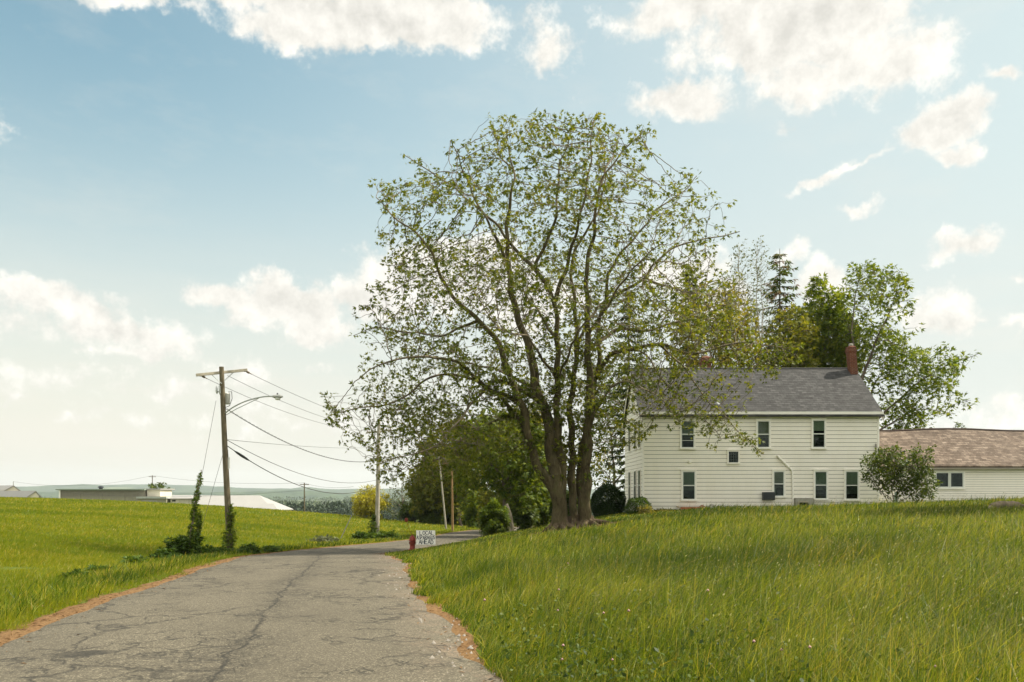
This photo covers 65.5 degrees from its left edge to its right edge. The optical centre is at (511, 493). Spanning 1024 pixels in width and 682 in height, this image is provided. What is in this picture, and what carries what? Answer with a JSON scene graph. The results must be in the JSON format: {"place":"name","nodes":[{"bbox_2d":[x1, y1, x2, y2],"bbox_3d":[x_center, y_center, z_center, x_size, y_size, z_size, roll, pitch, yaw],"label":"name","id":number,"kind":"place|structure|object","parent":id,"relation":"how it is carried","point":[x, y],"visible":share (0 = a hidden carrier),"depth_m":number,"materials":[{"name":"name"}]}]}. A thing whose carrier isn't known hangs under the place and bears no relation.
{"place":"outdoors","nodes":[
{"label":"outdoors","id":0,"kind":"place"},
{"bbox_2d":[0,538,249,632],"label":"grass","id":1,"kind":"structure","parent":0,"point":[14,584],"depth_m":17.58,"materials":[{"name":"green plant"}]},
{"bbox_2d":[0,529,479,645],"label":"road shoulder","id":2,"kind":"object","parent":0,"point":[53,618],"visible":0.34,"depth_m":12.48},
{"bbox_2d":[0,527,531,681],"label":"road","id":3,"kind":"structure","parent":0,"point":[329,614],"depth_m":9.71,"materials":[{"name":"grey asphalt"}]},
{"bbox_2d":[0,545,508,681],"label":"fallen needles","id":4,"kind":"object","parent":3,"relation":"on","point":[101,602],"visible":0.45,"depth_m":12.34,"materials":[{"name":"brown plant"}]},
{"bbox_2d":[362,557,495,681],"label":"gravel crumbs","id":5,"kind":"object","parent":3,"relation":"on","point":[434,642],"visible":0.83,"depth_m":9.04,"materials":[{"name":"gravel"}]},
{"bbox_2d":[17,484,623,494],"bbox_3d":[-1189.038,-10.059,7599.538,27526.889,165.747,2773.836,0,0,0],"label":"hills","id":6,"kind":"structure","parent":0,"point":[177,488],"depth_m":7304.23,"materials":[{"name":"green plant"}]},
{"bbox_2d":[38,490,607,499],"bbox_3d":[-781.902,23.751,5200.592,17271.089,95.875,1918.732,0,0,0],"label":"hills","id":7,"kind":"structure","parent":0,"point":[282,494],"depth_m":4974.14,"materials":[{"name":"green plant"}]},
{"bbox_2d":[0,500,677,671],"bbox_3d":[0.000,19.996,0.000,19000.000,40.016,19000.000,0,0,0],"label":"ground","id":8,"kind":"structure","parent":0,"point":[26,567],"depth_m":45.02,"materials":[{"name":"soil"}]},
{"bbox_2d":[0,485,20,490],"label":"white barn","id":9,"kind":"structure","parent":8,"relation":"on","point":[8,488],"depth_m":205.00,"materials":[{"name":"metal"}]},
{"bbox_2d":[0,491,40,497],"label":"white barn","id":10,"kind":"structure","parent":8,"relation":"on","point":[27,494],"depth_m":196.70,"materials":[{"name":"metal"}]},
{"bbox_2d":[56,568,92,579],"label":"weed clump","id":11,"kind":"object","parent":8,"relation":"on","point":[74,572],"visible":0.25,"depth_m":18.91,"materials":[{"name":"green plant"}]},
{"bbox_2d":[81,563,117,572],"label":"weed clump","id":12,"kind":"object","parent":8,"relation":"on","point":[92,567],"visible":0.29,"depth_m":20.42,"materials":[{"name":"green plant"}]},
{"bbox_2d":[55,486,146,500],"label":"long shed","id":13,"kind":"structure","parent":8,"relation":"on","point":[101,493],"depth_m":200.00,"materials":[{"name":"black metal"}]},
{"bbox_2d":[119,554,148,563],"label":"weed clump","id":14,"kind":"object","parent":8,"relation":"on","point":[140,558],"visible":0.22,"depth_m":23.86,"materials":[{"name":"green plant"}]},
{"bbox_2d":[136,488,174,502],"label":"flat roofed shed","id":15,"kind":"structure","parent":8,"relation":"on","point":[162,495],"depth_m":200.43,"materials":[{"name":"metal"}]},
{"bbox_2d":[148,482,169,488],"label":"broadleaf tree","id":16,"kind":"object","parent":8,"relation":"on","point":[160,485],"visible":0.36,"depth_m":213.10,"materials":[{"name":"green plant"}]},
{"bbox_2d":[145,545,182,558],"bbox_3d":[-12.545,2.218,28.793,1.072,0.692,1.462,0,0,0],"label":"weed clump","id":17,"kind":"object","parent":8,"relation":"on","point":[168,552],"visible":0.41,"depth_m":28.59,"materials":[{"name":"green plant"}]},
{"bbox_2d":[163,533,193,554],"bbox_3d":[-12.946,2.089,31.020,1.430,1.103,1.422,0,0,43],"label":"weed clump","id":18,"kind":"object","parent":8,"relation":"on","point":[180,544],"visible":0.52,"depth_m":30.80,"materials":[{"name":"green plant"}]},
{"bbox_2d":[168,495,192,503],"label":"barn","id":19,"kind":"structure","parent":8,"relation":"on","point":[177,499],"depth_m":198.00,"materials":[{"name":"metal"}]},
{"bbox_2d":[184,470,203,554],"bbox_3d":[-12.621,0.942,31.797,0.714,3.874,2.245,0,0,0],"label":"climbing vine","id":20,"kind":"object","parent":8,"relation":"on","point":[192,518],"visible":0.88,"depth_m":31.59,"materials":[{"name":"green plant"}]},
{"bbox_2d":[191,530,204,553],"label":"weed clump","id":21,"kind":"object","parent":8,"relation":"on","point":[198,539],"visible":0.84,"depth_m":31.55,"materials":[{"name":"green plant"}]},
{"bbox_2d":[194,508,202,549],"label":"climbing vine","id":22,"kind":"object","parent":8,"relation":"on","point":[198,523],"visible":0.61,"depth_m":32.10,"materials":[{"name":"green plant"}]},
{"bbox_2d":[0,533,415,621],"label":"verge grass","id":23,"kind":"structure","parent":8,"relation":"on","point":[170,563],"depth_m":18.01,"materials":[{"name":"green plant"}]},
{"bbox_2d":[199,544,218,553],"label":"weed clump","id":24,"kind":"object","parent":8,"relation":"on","point":[207,550],"visible":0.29,"depth_m":32.13,"materials":[{"name":"green plant"}]},
{"bbox_2d":[214,544,233,552],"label":"weed clump","id":25,"kind":"object","parent":8,"relation":"on","point":[223,548],"visible":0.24,"depth_m":32.91,"materials":[{"name":"green plant"}]},
{"bbox_2d":[196,366,282,549],"bbox_3d":[-11.542,-1.206,34.896,4.086,8.783,1.806,0,0,13],"label":"utility pole","id":26,"kind":"object","parent":8,"relation":"on","point":[224,397],"visible":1,"depth_m":34.90,"materials":[{"name":"brown wood"}]},
{"bbox_2d":[220,503,237,550],"bbox_3d":[-12.419,1.580,34.987,0.829,2.341,0.848,0,0,0],"label":"climbing vine","id":27,"kind":"object","parent":26,"relation":"attached to","point":[231,530],"visible":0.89,"depth_m":34.85,"materials":[{"name":"green plant"}]},
{"bbox_2d":[208,379,360,430],"bbox_3d":[-12.325,-4.772,48.248,0.019,0.563,26.784,0,0,4],"label":"power line","id":28,"kind":"object","parent":26,"relation":"attached to","point":[276,408],"visible":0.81,"depth_m":42.80,"materials":[{"name":"rubber"}]},
{"bbox_2d":[228,409,374,461],"bbox_3d":[-11.397,-2.956,48.549,0.067,1.609,27.012,0,0,5],"label":"power line","id":29,"kind":"object","parent":26,"relation":"attached to","point":[289,443],"visible":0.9,"depth_m":41.77,"materials":[{"name":"rubber"}]},
{"bbox_2d":[227,440,378,482],"bbox_3d":[-11.455,-1.576,48.499,0.026,1.712,27.104,0,0,5],"label":"telephone cable","id":30,"kind":"object","parent":26,"relation":"attached to","point":[290,470],"visible":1,"depth_m":42.01,"materials":[{"name":"rubber"}]},
{"bbox_2d":[228,446,378,493],"bbox_3d":[-11.468,-1.096,48.497,0.128,2.185,27.100,0,0,5],"label":"telephone cable","id":31,"kind":"object","parent":26,"relation":"attached to","point":[241,455],"visible":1,"depth_m":40.92,"materials":[{"name":"rubber"}]},
{"bbox_2d":[193,495,292,509],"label":"white roofed barn","id":32,"kind":"structure","parent":8,"relation":"on","point":[253,501],"depth_m":195.04,"materials":[{"name":"metal"}]},
{"bbox_2d":[236,542,262,553],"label":"weed clump","id":33,"kind":"object","parent":8,"relation":"on","point":[253,548],"visible":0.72,"depth_m":34.22,"materials":[{"name":"green plant"}]},
{"bbox_2d":[0,496,516,565],"bbox_3d":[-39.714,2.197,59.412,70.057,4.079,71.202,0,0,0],"label":"grass","id":34,"kind":"structure","parent":8,"relation":"on","point":[78,542],"depth_m":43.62,"materials":[{"name":"green plant"}]},
{"bbox_2d":[261,545,284,552],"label":"weed clump","id":35,"kind":"object","parent":8,"relation":"on","point":[271,548],"visible":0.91,"depth_m":36.80,"materials":[{"name":"green plant"}]},
{"bbox_2d":[264,504,285,509],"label":"lean to","id":36,"kind":"object","parent":8,"relation":"on","point":[271,506],"visible":0.38,"depth_m":187.94,"materials":[{"name":"metal"}]},
{"bbox_2d":[300,483,308,511],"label":"utility pole","id":37,"kind":"object","parent":8,"relation":"on","point":[304,484],"visible":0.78,"depth_m":164.89,"materials":[{"name":"grey wood"}]},
{"bbox_2d":[63,490,299,496],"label":"power line","id":38,"kind":"object","parent":37,"relation":"attached to","point":[181,496],"visible":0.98,"depth_m":176.60,"materials":[{"name":"metal"}]},
{"bbox_2d":[42,496,604,504],"bbox_3d":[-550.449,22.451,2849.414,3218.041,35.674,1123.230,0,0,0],"label":"woods","id":39,"kind":"object","parent":8,"relation":"on","point":[322,499],"visible":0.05,"depth_m":2587.48,"materials":[{"name":"green plant"}]},
{"bbox_2d":[305,534,341,542],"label":"weed clump","id":40,"kind":"object","parent":8,"relation":"on","point":[323,538],"visible":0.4,"depth_m":49.78,"materials":[{"name":"green plant"}]},
{"bbox_2d":[349,531,378,538],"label":"weed clump","id":41,"kind":"object","parent":8,"relation":"on","point":[360,535],"visible":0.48,"depth_m":56.75,"materials":[{"name":"green plant"}]},
{"bbox_2d":[350,484,392,519],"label":"broadleaf tree","id":42,"kind":"object","parent":8,"relation":"on","point":[367,497],"visible":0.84,"depth_m":106.73,"materials":[{"name":"yellow plant"}]},
{"bbox_2d":[366,421,389,533],"bbox_3d":[-10.391,-0.932,62.059,2.041,9.543,0.371,0,0,-27],"label":"utility pole","id":43,"kind":"object","parent":8,"relation":"on","point":[377,510],"visible":0.46,"depth_m":61.87,"materials":[{"name":"grey wood"}]},
{"bbox_2d":[227,375,378,429],"bbox_3d":[-11.459,-4.941,48.575,0.019,0.577,26.941,0,0,5],"label":"power line","id":44,"kind":"object","parent":43,"relation":"attached to","point":[287,403],"visible":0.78,"depth_m":42.55,"materials":[{"name":"metal"}]},
{"bbox_2d":[367,515,379,532],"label":"climbing vine","id":45,"kind":"object","parent":43,"relation":"attached to","point":[372,525],"visible":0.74,"depth_m":61.80,"materials":[{"name":"green plant"}]},
{"bbox_2d":[376,530,399,537],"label":"weed clump","id":46,"kind":"object","parent":8,"relation":"on","point":[383,534],"visible":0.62,"depth_m":57.76,"materials":[{"name":"green plant"}]},
{"bbox_2d":[381,473,410,517],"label":"broadleaf tree","id":47,"kind":"object","parent":8,"relation":"on","point":[396,491],"visible":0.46,"depth_m":134.97,"materials":[{"name":"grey plant"}]},
{"bbox_2d":[395,502,419,521],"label":"thicket","id":48,"kind":"object","parent":8,"relation":"on","point":[404,512],"visible":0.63,"depth_m":119.13,"materials":[{"name":"green plant"}]},
{"bbox_2d":[405,518,415,549],"bbox_3d":[-4.761,1.969,37.530,0.528,1.671,0.374,0,0,23],"label":"fire hydrant","id":49,"kind":"object","parent":8,"relation":"on","point":[412,541],"visible":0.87,"depth_m":37.40,"materials":[{"name":"red metal"}]},
{"bbox_2d":[416,530,435,547],"bbox_3d":[-3.977,2.206,36.816,0.898,1.044,0.063,0,0,0],"label":"roadside sign","id":50,"kind":"object","parent":8,"relation":"on","point":[425,537],"visible":0.99,"depth_m":36.79,"materials":[{"name":"grey paint"}]},
{"bbox_2d":[414,498,444,524],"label":"thicket","id":51,"kind":"object","parent":8,"relation":"on","point":[433,517],"visible":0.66,"depth_m":111.07,"materials":[{"name":"green plant"}]},
{"bbox_2d":[436,456,446,528],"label":"utility pole","id":52,"kind":"object","parent":8,"relation":"on","point":[443,496],"visible":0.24,"depth_m":90.93,"materials":[{"name":"grey wood"}]},
{"bbox_2d":[411,456,477,525],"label":"broadleaf tree","id":53,"kind":"object","parent":8,"relation":"on","point":[448,522],"visible":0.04,"depth_m":121.02,"materials":[{"name":"green plant"}]},
{"bbox_2d":[444,463,453,530],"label":"utility pole","id":54,"kind":"object","parent":8,"relation":"on","point":[452,521],"visible":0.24,"depth_m":84.92,"materials":[{"name":"orange wood"}]},
{"bbox_2d":[275,499,624,519],"bbox_3d":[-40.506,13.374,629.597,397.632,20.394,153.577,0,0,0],"label":"woods","id":55,"kind":"object","parent":8,"relation":"on","point":[342,509],"visible":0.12,"depth_m":584.05,"materials":[{"name":"green plant"}]},
{"bbox_2d":[403,420,498,525],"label":"broadleaf tree","id":56,"kind":"object","parent":8,"relation":"on","point":[427,489],"visible":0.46,"depth_m":109.77,"materials":[{"name":"green plant"}]},
{"bbox_2d":[453,502,463,525],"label":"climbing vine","id":57,"kind":"object","parent":8,"relation":"on","point":[462,513],"visible":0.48,"depth_m":104.58,"materials":[{"name":"green plant"}]},
{"bbox_2d":[462,489,480,527],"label":"thicket","id":58,"kind":"object","parent":8,"relation":"on","point":[470,516],"visible":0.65,"depth_m":99.35,"materials":[{"name":"green plant"}]},
{"bbox_2d":[476,497,492,528],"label":"thicket","id":59,"kind":"object","parent":8,"relation":"on","point":[478,508],"visible":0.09,"depth_m":91.68,"materials":[{"name":"green plant"}]},
{"bbox_2d":[478,497,511,535],"bbox_3d":[-1.211,1.742,55.992,2.491,3.102,2.616,0,0,27],"label":"leafy shrub","id":60,"kind":"object","parent":8,"relation":"on","point":[492,511],"visible":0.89,"depth_m":55.40,"materials":[{"name":"green plant"}]},
{"bbox_2d":[446,404,550,527],"bbox_3d":[-0.883,-1.869,65.952,9.367,11.183,10.900,0,0,0],"label":"broadleaf tree","id":61,"kind":"object","parent":8,"relation":"on","point":[530,482],"visible":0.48,"depth_m":63.85,"materials":[{"name":"green plant"}]},
{"bbox_2d":[506,503,513,530],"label":"tree trunk","id":62,"kind":"object","parent":8,"relation":"on","point":[511,528],"visible":0.64,"depth_m":59.87,"materials":[{"name":"brown plant"}]},
{"bbox_2d":[476,402,566,507],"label":"broadleaf tree","id":63,"kind":"object","parent":8,"relation":"on","point":[486,499],"visible":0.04,"depth_m":78.77,"materials":[{"name":"green plant"}]},
{"bbox_2d":[506,485,542,529],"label":"thicket","id":64,"kind":"object","parent":8,"relation":"on","point":[527,519],"visible":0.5,"depth_m":73.28,"materials":[{"name":"green plant"}]},
{"bbox_2d":[533,493,551,526],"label":"thicket","id":65,"kind":"object","parent":8,"relation":"on","point":[543,510],"visible":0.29,"depth_m":77.19,"materials":[{"name":"green plant"}]},
{"bbox_2d":[547,485,569,522],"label":"thicket","id":66,"kind":"object","parent":8,"relation":"on","point":[551,506],"visible":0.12,"depth_m":69.71,"materials":[{"name":"green plant"}]},
{"bbox_2d":[319,107,804,531],"bbox_3d":[2.132,-8.265,38.162,23.365,20.582,13.182,0,0,0],"label":"maple tree","id":67,"kind":"object","parent":8,"relation":"on","point":[558,477],"visible":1,"depth_m":36.97,"materials":[{"name":"green plant"}]},
{"bbox_2d":[574,360,626,501],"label":"broadleaf tree","id":68,"kind":"object","parent":8,"relation":"on","point":[614,476],"visible":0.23,"depth_m":83.53,"materials":[{"name":"green plant"}]},
{"bbox_2d":[591,449,621,497],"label":"broadleaf tree","id":69,"kind":"object","parent":8,"relation":"on","point":[596,470],"visible":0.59,"depth_m":71.19,"materials":[{"name":"green plant"}]},
{"bbox_2d":[590,483,626,516],"bbox_3d":[5.716,0.382,47.515,2.290,2.078,2.506,0,0,0],"label":"hedge bush","id":70,"kind":"object","parent":8,"relation":"on","point":[607,506],"visible":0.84,"depth_m":46.79,"materials":[{"name":"green plant"}]},
{"bbox_2d":[594,290,648,495],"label":"spruce tree","id":71,"kind":"object","parent":8,"relation":"on","point":[621,463],"visible":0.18,"depth_m":69.96,"materials":[{"name":"green plant"}]},
{"bbox_2d":[624,496,651,513],"bbox_3d":[6.881,0.626,43.585,1.584,1.061,1.573,0,0,0],"label":"hedge bush","id":72,"kind":"object","parent":8,"relation":"on","point":[629,505],"visible":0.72,"depth_m":43.28,"materials":[{"name":"green plant"}]},
{"bbox_2d":[637,503,655,513],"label":"garden plant","id":73,"kind":"object","parent":8,"relation":"on","point":[644,508],"visible":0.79,"depth_m":42.49,"materials":[{"name":"yellow plant"}]},
{"bbox_2d":[663,260,711,367],"bbox_3d":[14.280,-8.670,63.657,5.907,20.526,6.432,0,0,-19],"label":"spruce tree","id":74,"kind":"object","parent":8,"relation":"on","point":[690,290],"visible":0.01,"depth_m":63.96,"materials":[{"name":"green plant"}]},
{"bbox_2d":[385,494,1023,604],"bbox_3d":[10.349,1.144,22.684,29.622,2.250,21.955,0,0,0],"label":"grass","id":75,"kind":"structure","parent":8,"relation":"on","point":[432,562],"depth_m":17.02,"materials":[{"name":"green plant"}]},
{"bbox_2d":[661,278,765,367],"bbox_3d":[14.732,-7.149,57.996,7.498,16.911,7.715,0,0,0],"label":"broadleaf tree","id":76,"kind":"object","parent":8,"relation":"on","point":[713,353],"visible":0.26,"depth_m":56.88,"materials":[{"name":"green plant"}]},
{"bbox_2d":[410,492,1023,681],"bbox_3d":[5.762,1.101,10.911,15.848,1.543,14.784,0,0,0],"label":"grass","id":77,"kind":"structure","parent":8,"relation":"on","point":[929,640],"depth_m":7.64,"materials":[{"name":"green plant"}]},
{"bbox_2d":[713,292,740,365],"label":"spruce tree","id":78,"kind":"object","parent":8,"relation":"on","point":[726,330],"visible":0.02,"depth_m":67.83,"materials":[{"name":"green plant"}]},
{"bbox_2d":[723,239,756,364],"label":"broadleaf tree","id":79,"kind":"object","parent":8,"relation":"on","point":[737,276],"visible":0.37,"depth_m":61.67,"materials":[{"name":"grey plant"}]},
{"bbox_2d":[471,518,1020,681],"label":"clover leaves","id":80,"kind":"object","parent":8,"relation":"on","point":[692,633],"visible":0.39,"depth_m":6.52,"materials":[{"name":"green plant"}]},
{"bbox_2d":[484,521,985,667],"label":"clover blossoms","id":81,"kind":"object","parent":80,"relation":"attached to","point":[628,610],"visible":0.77,"depth_m":6.63,"materials":[{"name":"white plant"}]},
{"bbox_2d":[741,235,775,366],"bbox_3d":[19.227,-9.384,62.052,2.685,21.066,4.193,0,0,0],"label":"broadleaf tree","id":82,"kind":"object","parent":8,"relation":"on","point":[756,304],"visible":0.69,"depth_m":61.87,"materials":[{"name":"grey plant"}]},
{"bbox_2d":[749,250,806,367],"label":"spruce tree","id":83,"kind":"object","parent":8,"relation":"on","point":[777,284],"visible":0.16,"depth_m":65.83,"materials":[{"name":"green plant"}]},
{"bbox_2d":[756,301,822,367],"bbox_3d":[20.883,-6.770,60.062,4.819,15.647,7.951,0,0,0],"label":"broadleaf tree","id":84,"kind":"object","parent":8,"relation":"on","point":[811,359],"visible":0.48,"depth_m":58.48,"materials":[{"name":"green plant"}]},
{"bbox_2d":[777,272,861,375],"bbox_3d":[24.296,-8.251,62.990,6.418,18.404,8.911,0,0,0],"label":"broadleaf tree","id":85,"kind":"object","parent":8,"relation":"on","point":[829,351],"visible":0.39,"depth_m":60.68,"materials":[{"name":"green plant"}]},
{"bbox_2d":[621,343,1023,510],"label":"farmhouse","id":86,"kind":"object","parent":8,"relation":"on","point":[818,432],"visible":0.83,"depth_m":44.73,"materials":[{"name":"white wood"}]},
{"bbox_2d":[628,471,630,498],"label":"window","id":87,"kind":"structure","parent":86,"relation":"in","point":[629,474],"depth_m":49.69,"materials":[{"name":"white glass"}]},
{"bbox_2d":[628,424,630,452],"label":"window","id":88,"kind":"structure","parent":86,"relation":"in","point":[629,448],"depth_m":49.69,"materials":[{"name":"white glass"}]},
{"bbox_2d":[633,421,636,450],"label":"window","id":89,"kind":"structure","parent":86,"relation":"in","point":[635,444],"depth_m":47.24,"materials":[{"name":"white glass"}]},
{"bbox_2d":[634,470,636,497],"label":"window","id":90,"kind":"structure","parent":86,"relation":"in","point":[635,471],"depth_m":47.24,"materials":[{"name":"white glass"}]},
{"bbox_2d":[637,419,640,448],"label":"window","id":91,"kind":"structure","parent":86,"relation":"in","point":[639,445],"depth_m":45.76,"materials":[{"name":"white glass"}]},
{"bbox_2d":[638,469,640,501],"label":"window","id":92,"kind":"structure","parent":86,"relation":"in","point":[639,470],"depth_m":45.76,"materials":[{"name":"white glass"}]},
{"bbox_2d":[679,419,695,448],"bbox_3d":[9.853,-3.356,44.617,0.937,1.722,0.094,0,0,0],"label":"window","id":93,"kind":"structure","parent":86,"relation":"in","point":[685,441],"depth_m":44.66,"materials":[{"name":"white glass"}]},
{"bbox_2d":[681,469,696,500],"bbox_3d":[9.917,-0.482,44.617,0.922,1.780,0.094,0,0,0],"label":"window","id":94,"kind":"structure","parent":86,"relation":"in","point":[688,476],"depth_m":44.66,"materials":[{"name":"white glass"}]},
{"bbox_2d":[727,450,740,463],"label":"window","id":95,"kind":"structure","parent":86,"relation":"in","point":[733,456],"depth_m":44.61,"materials":[{"name":"white glass"}]},
{"bbox_2d":[755,419,771,448],"bbox_3d":[14.100,-3.356,44.617,0.894,1.694,0.094,0,0,0],"label":"window","id":96,"kind":"structure","parent":86,"relation":"in","point":[763,426],"depth_m":44.66,"materials":[{"name":"white glass"}]},
{"bbox_2d":[772,469,785,497],"bbox_3d":[14.962,-0.575,44.617,0.807,1.593,0.094,0,0,0],"label":"window","id":97,"kind":"structure","parent":86,"relation":"in","point":[778,475],"depth_m":44.66,"materials":[{"name":"white glass"}]},
{"bbox_2d":[811,418,826,448],"bbox_3d":[17.204,-3.378,44.617,0.894,1.737,0.094,0,0,0],"label":"window","id":98,"kind":"structure","parent":86,"relation":"in","point":[818,425],"depth_m":44.66,"materials":[{"name":"white glass"}]},
{"bbox_2d":[813,469,828,499],"bbox_3d":[17.319,-0.503,44.617,0.894,1.737,0.094,0,0,0],"label":"window","id":99,"kind":"structure","parent":86,"relation":"in","point":[820,476],"depth_m":44.66,"materials":[{"name":"white glass"}]},
{"bbox_2d":[844,469,860,500],"bbox_3d":[19.059,-0.489,44.617,0.922,1.765,0.094,0,0,0],"label":"window","id":100,"kind":"structure","parent":86,"relation":"in","point":[851,476],"depth_m":44.66,"materials":[{"name":"white glass"}]},
{"bbox_2d":[934,470,965,488],"bbox_3d":[25.248,-0.806,45.935,1.805,1.080,0.070,0,0,0],"label":"wing window","id":101,"kind":"structure","parent":86,"relation":"in","point":[951,479],"depth_m":45.96,"materials":[{"name":"white glass"}]},
{"bbox_2d":[859,441,942,503],"bbox_3d":[20.184,-0.728,41.558,4.079,4.123,3.117,0,0,0],"label":"lilac shrub","id":102,"kind":"object","parent":8,"relation":"on","point":[888,476],"visible":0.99,"depth_m":41.16,"materials":[{"name":"green plant"}]},
{"bbox_2d":[831,258,981,429],"bbox_3d":[28.524,-8.174,57.995,9.861,18.116,8.524,0,0,0],"label":"broadleaf tree","id":103,"kind":"object","parent":8,"relation":"on","point":[911,356],"visible":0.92,"depth_m":56.94,"materials":[{"name":"green plant"}]},
{"bbox_2d":[988,501,1023,508],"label":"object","id":104,"kind":"object","parent":8,"relation":"on","point":[1004,503],"visible":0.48,"depth_m":27.45,"materials":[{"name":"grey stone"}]},
{"bbox_2d":[385,553,513,681],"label":"road shoulder","id":105,"kind":"object","parent":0,"point":[469,641],"visible":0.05,"depth_m":9.92},
{"bbox_2d":[0,0,1023,489],"label":"sky","id":106,"kind":"structure","parent":0,"point":[185,192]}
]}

